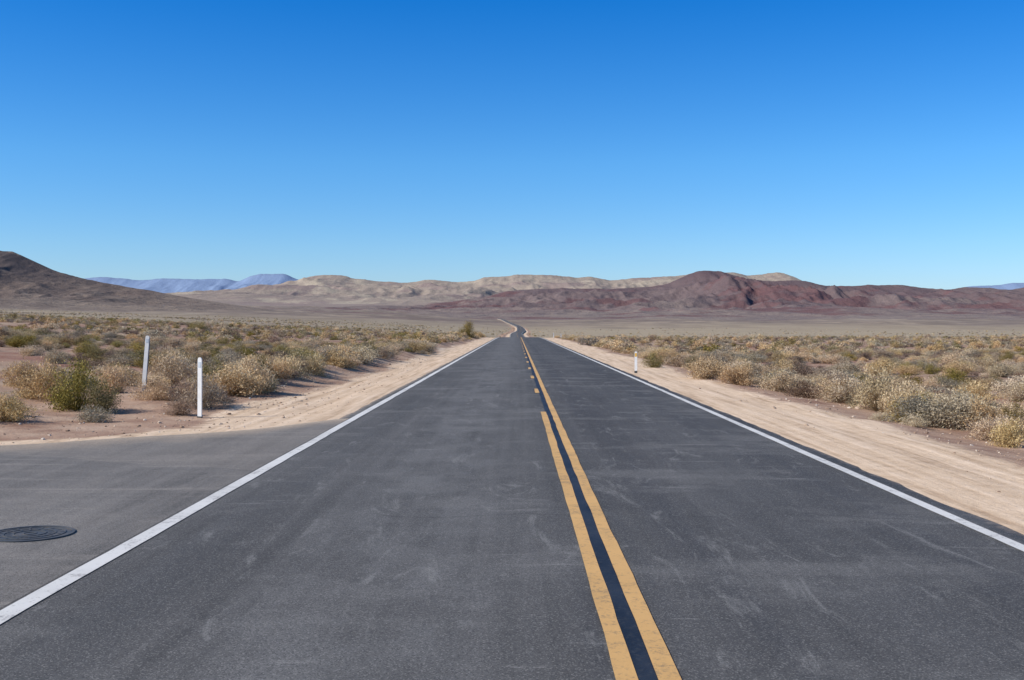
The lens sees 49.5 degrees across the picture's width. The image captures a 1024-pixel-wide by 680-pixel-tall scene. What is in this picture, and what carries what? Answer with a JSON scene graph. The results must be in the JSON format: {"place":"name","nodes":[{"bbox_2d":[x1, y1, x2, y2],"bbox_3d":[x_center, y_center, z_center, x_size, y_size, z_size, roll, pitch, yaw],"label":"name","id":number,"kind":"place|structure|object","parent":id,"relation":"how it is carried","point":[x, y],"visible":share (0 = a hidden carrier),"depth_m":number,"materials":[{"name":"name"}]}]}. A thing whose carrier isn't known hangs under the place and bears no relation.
{"place":"outdoors","nodes":[
{"label":"outdoors","id":0,"kind":"place"},
{"bbox_2d":[0,251,287,311],"bbox_3d":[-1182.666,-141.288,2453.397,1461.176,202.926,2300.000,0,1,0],"label":"dark hill","id":1,"kind":"structure","parent":0,"point":[26,283],"depth_m":2413.58,"materials":[{"name":"brown stone"}]},
{"bbox_2d":[0,418,348,607],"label":"side road","id":2,"kind":"structure","parent":0,"point":[99,496],"depth_m":12.57,"materials":[{"name":"grey asphalt"}]},
{"bbox_2d":[0,525,74,542],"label":"manhole cover","id":3,"kind":"object","parent":2,"relation":"on","point":[29,533],"visible":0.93,"depth_m":9.49,"materials":[{"name":"metal"}]},
{"bbox_2d":[85,274,298,292],"bbox_3d":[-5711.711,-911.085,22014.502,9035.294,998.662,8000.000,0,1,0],"label":"distant mountain range","id":4,"kind":"structure","parent":0,"point":[163,285],"depth_m":23572.26,"materials":[{"name":"blue stone"}]},
{"bbox_2d":[166,272,801,306],"bbox_3d":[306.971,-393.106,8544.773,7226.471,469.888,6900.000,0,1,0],"label":"tan hills","id":5,"kind":"structure","parent":0,"point":[331,291],"depth_m":8783.58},
{"bbox_2d":[0,318,1023,679],"bbox_3d":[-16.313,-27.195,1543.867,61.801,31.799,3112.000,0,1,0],"label":"asphalt road","id":6,"kind":"structure","parent":0,"point":[424,530],"depth_m":8.24,"materials":[{"name":"grey asphalt"}]},
{"bbox_2d":[0,326,1023,679],"bbox_3d":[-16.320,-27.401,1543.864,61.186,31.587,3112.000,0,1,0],"label":"road markings","id":7,"kind":"structure","parent":6,"relation":"on","point":[636,644],"depth_m":8.65,"materials":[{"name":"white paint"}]},
{"bbox_2d":[0,306,1023,534],"bbox_3d":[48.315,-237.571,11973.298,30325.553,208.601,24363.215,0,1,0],"label":"desert ground","id":8,"kind":"structure","parent":0,"point":[917,461],"depth_m":26.55,"materials":[{"name":"beige sand"}]},
{"bbox_2d":[1,396,33,413],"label":"green rabbitbrush","id":9,"kind":"object","parent":8,"relation":"on","point":[15,403],"visible":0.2,"depth_m":20.67,"materials":[{"name":"green plant"}]},
{"bbox_2d":[0,354,41,386],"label":"straw brush","id":10,"kind":"object","parent":8,"relation":"on","point":[19,372],"visible":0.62,"depth_m":27.75,"materials":[{"name":"beige plant"}]},
{"bbox_2d":[12,356,85,402],"bbox_3d":[-10.191,0.902,24.343,1.705,1.117,1.507,0,1,-27],"label":"straw brush","id":11,"kind":"object","parent":8,"relation":"on","point":[38,382],"visible":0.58,"depth_m":24.17,"materials":[{"name":"beige plant"}]},
{"bbox_2d":[40,354,117,411],"bbox_3d":[-8.989,0.902,22.822,1.252,1.321,1.489,1,1,39],"label":"green rabbitbrush","id":12,"kind":"object","parent":8,"relation":"on","point":[62,401],"visible":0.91,"depth_m":22.64,"materials":[{"name":"green plant"}]},
{"bbox_2d":[82,374,124,412],"bbox_3d":[-8.274,1.077,22.559,0.824,0.967,0.819,0,1,13],"label":"green rabbitbrush","id":13,"kind":"object","parent":8,"relation":"on","point":[105,402],"visible":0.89,"depth_m":22.48,"materials":[{"name":"green plant"}]},
{"bbox_2d":[91,359,139,392],"bbox_3d":[-9.613,0.919,26.962,1.252,0.911,1.453,0,1,-22],"label":"straw brush","id":14,"kind":"object","parent":8,"relation":"on","point":[118,378],"visible":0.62,"depth_m":26.82,"materials":[{"name":"beige plant"}]},
{"bbox_2d":[142,336,149,390],"bbox_3d":[-9.138,0.747,27.655,0.110,1.720,0.049,5,1,6],"label":"marker post","id":15,"kind":"object","parent":8,"relation":"on","point":[146,358],"visible":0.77,"depth_m":27.63,"materials":[{"name":"white plastic"}]},
{"bbox_2d":[141,346,197,385],"bbox_3d":[-9.495,0.802,31.200,1.940,1.268,1.714,0,1,-4],"label":"straw brush","id":16,"kind":"object","parent":8,"relation":"on","point":[178,371],"visible":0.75,"depth_m":31.08,"materials":[{"name":"beige plant"}]},
{"bbox_2d":[197,357,202,417],"bbox_3d":[-6.142,1.038,21.846,0.112,1.390,0.032,1,1,26],"label":"delineator post","id":17,"kind":"object","parent":8,"relation":"on","point":[199,411],"visible":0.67,"depth_m":21.83,"materials":[{"name":"plastic"}]},
{"bbox_2d":[188,320,211,329],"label":"creosote bush","id":18,"kind":"object","parent":8,"relation":"on","point":[200,325],"visible":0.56,"depth_m":118.15,"materials":[{"name":"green plant"}]},
{"bbox_2d":[202,351,231,384],"bbox_3d":[-7.540,0.826,28.169,1.056,1.330,1.036,0,1,15],"label":"green rabbitbrush","id":19,"kind":"object","parent":8,"relation":"on","point":[205,368],"visible":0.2,"depth_m":28.12,"materials":[{"name":"green plant"}]},
{"bbox_2d":[233,347,278,393],"bbox_3d":[-6.721,0.835,28.752,1.515,1.332,1.396,0,1,1],"label":"straw brush","id":20,"kind":"object","parent":8,"relation":"on","point":[263,373],"visible":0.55,"depth_m":28.55,"materials":[{"name":"beige plant"}]},
{"bbox_2d":[247,348,278,377],"bbox_3d":[-7.178,0.811,31.416,0.864,1.254,1.028,1,1,41],"label":"green rabbitbrush","id":21,"kind":"object","parent":8,"relation":"on","point":[262,359],"visible":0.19,"depth_m":31.31,"materials":[{"name":"green plant"}]},
{"bbox_2d":[269,350,314,381],"bbox_3d":[-6.863,0.889,34.114,1.696,1.198,1.969,0,1,18],"label":"straw brush","id":22,"kind":"object","parent":8,"relation":"on","point":[296,358],"visible":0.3,"depth_m":34.06,"materials":[{"name":"beige plant"}]},
{"bbox_2d":[301,350,332,377],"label":"straw brush","id":23,"kind":"object","parent":8,"relation":"on","point":[315,362],"visible":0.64,"depth_m":36.09,"materials":[{"name":"beige plant"}]},
{"bbox_2d":[325,344,358,369],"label":"straw brush","id":24,"kind":"object","parent":8,"relation":"on","point":[341,361],"visible":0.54,"depth_m":41.98,"materials":[{"name":"beige plant"}]},
{"bbox_2d":[457,320,476,337],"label":"creosote bush","id":25,"kind":"object","parent":8,"relation":"on","point":[468,329],"visible":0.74,"depth_m":151.80,"materials":[{"name":"green plant"}]},
{"bbox_2d":[0,309,1023,441],"bbox_3d":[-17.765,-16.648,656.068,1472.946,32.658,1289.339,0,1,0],"label":"desert scrub","id":26,"kind":"object","parent":8,"relation":"on","point":[950,359],"visible":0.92,"depth_m":52.12,"materials":[{"name":"plant"}]},
{"bbox_2d":[1,353,1023,491],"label":"gravel stones","id":27,"kind":"object","parent":8,"relation":"on","point":[283,416],"visible":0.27,"depth_m":23.15,"materials":[{"name":"grey gravel"}]},
{"bbox_2d":[634,351,636,372],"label":"delineator post","id":28,"kind":"object","parent":8,"relation":"on","point":[635,371],"visible":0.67,"depth_m":42.99,"materials":[{"name":"plastic"}]},
{"bbox_2d":[639,351,664,367],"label":"green rabbitbrush","id":29,"kind":"object","parent":8,"relation":"on","point":[653,360],"visible":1,"depth_m":48.88,"materials":[{"name":"green plant"}]},
{"bbox_2d":[681,351,728,378],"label":"straw brush","id":30,"kind":"object","parent":8,"relation":"on","point":[713,368],"visible":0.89,"depth_m":38.36,"materials":[{"name":"beige plant"}]},
{"bbox_2d":[711,362,758,385],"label":"straw brush","id":31,"kind":"object","parent":8,"relation":"on","point":[732,377],"visible":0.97,"depth_m":35.18,"materials":[{"name":"beige plant"}]},
{"bbox_2d":[758,366,808,392],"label":"straw brush","id":32,"kind":"object","parent":8,"relation":"on","point":[785,381],"visible":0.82,"depth_m":31.88,"materials":[{"name":"beige plant"}]},
{"bbox_2d":[820,375,863,403],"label":"straw brush","id":33,"kind":"object","parent":8,"relation":"on","point":[839,385],"visible":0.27,"depth_m":28.43,"materials":[{"name":"beige plant"}]},
{"bbox_2d":[836,363,914,411],"bbox_3d":[8.574,1.181,26.052,2.035,1.277,1.798,-1,1,-38],"label":"straw brush","id":34,"kind":"object","parent":8,"relation":"on","point":[869,398],"visible":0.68,"depth_m":25.96,"materials":[{"name":"beige plant"}]},
{"bbox_2d":[874,377,929,412],"bbox_3d":[9.007,1.293,25.292,1.500,1.058,1.382,0,1,-28],"label":"straw brush","id":35,"kind":"object","parent":8,"relation":"on","point":[904,386],"visible":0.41,"depth_m":25.27,"materials":[{"name":"beige plant"}]},
{"bbox_2d":[925,389,968,406],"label":"straw brush","id":36,"kind":"object","parent":8,"relation":"on","point":[934,394],"visible":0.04,"depth_m":23.36,"materials":[{"name":"beige plant"}]},
{"bbox_2d":[949,395,1004,428],"bbox_3d":[9.155,1.446,21.649,1.349,0.770,1.192,0,1,-22],"label":"straw brush","id":37,"kind":"object","parent":8,"relation":"on","point":[982,409],"visible":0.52,"depth_m":21.52,"materials":[{"name":"beige plant"}]},
{"bbox_2d":[983,412,1023,448],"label":"straw brush","id":38,"kind":"object","parent":8,"relation":"on","point":[1007,437],"visible":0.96,"depth_m":18.30,"materials":[{"name":"beige plant"}]},
{"bbox_2d":[998,399,1023,421],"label":"green rabbitbrush","id":39,"kind":"object","parent":8,"relation":"on","point":[1011,415],"visible":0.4,"depth_m":22.10,"materials":[{"name":"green plant"}]},
{"bbox_2d":[0,0,1023,289],"label":"sky","id":40,"kind":"structure","parent":0,"point":[821,142],"materials":[{"name":"blue"}]},
{"bbox_2d":[253,271,1023,320],"bbox_3d":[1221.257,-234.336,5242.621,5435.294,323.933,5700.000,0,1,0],"label":"red hills","id":41,"kind":"structure","parent":0,"point":[709,295],"depth_m":4773.33,"materials":[{"name":"brown stone"}]},
{"bbox_2d":[968,283,1023,289],"bbox_3d":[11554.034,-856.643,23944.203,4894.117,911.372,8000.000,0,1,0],"label":"distant mountain range","id":42,"kind":"structure","parent":0,"point":[1010,286],"depth_m":25775.93,"materials":[{"name":"blue stone"}]}
]}

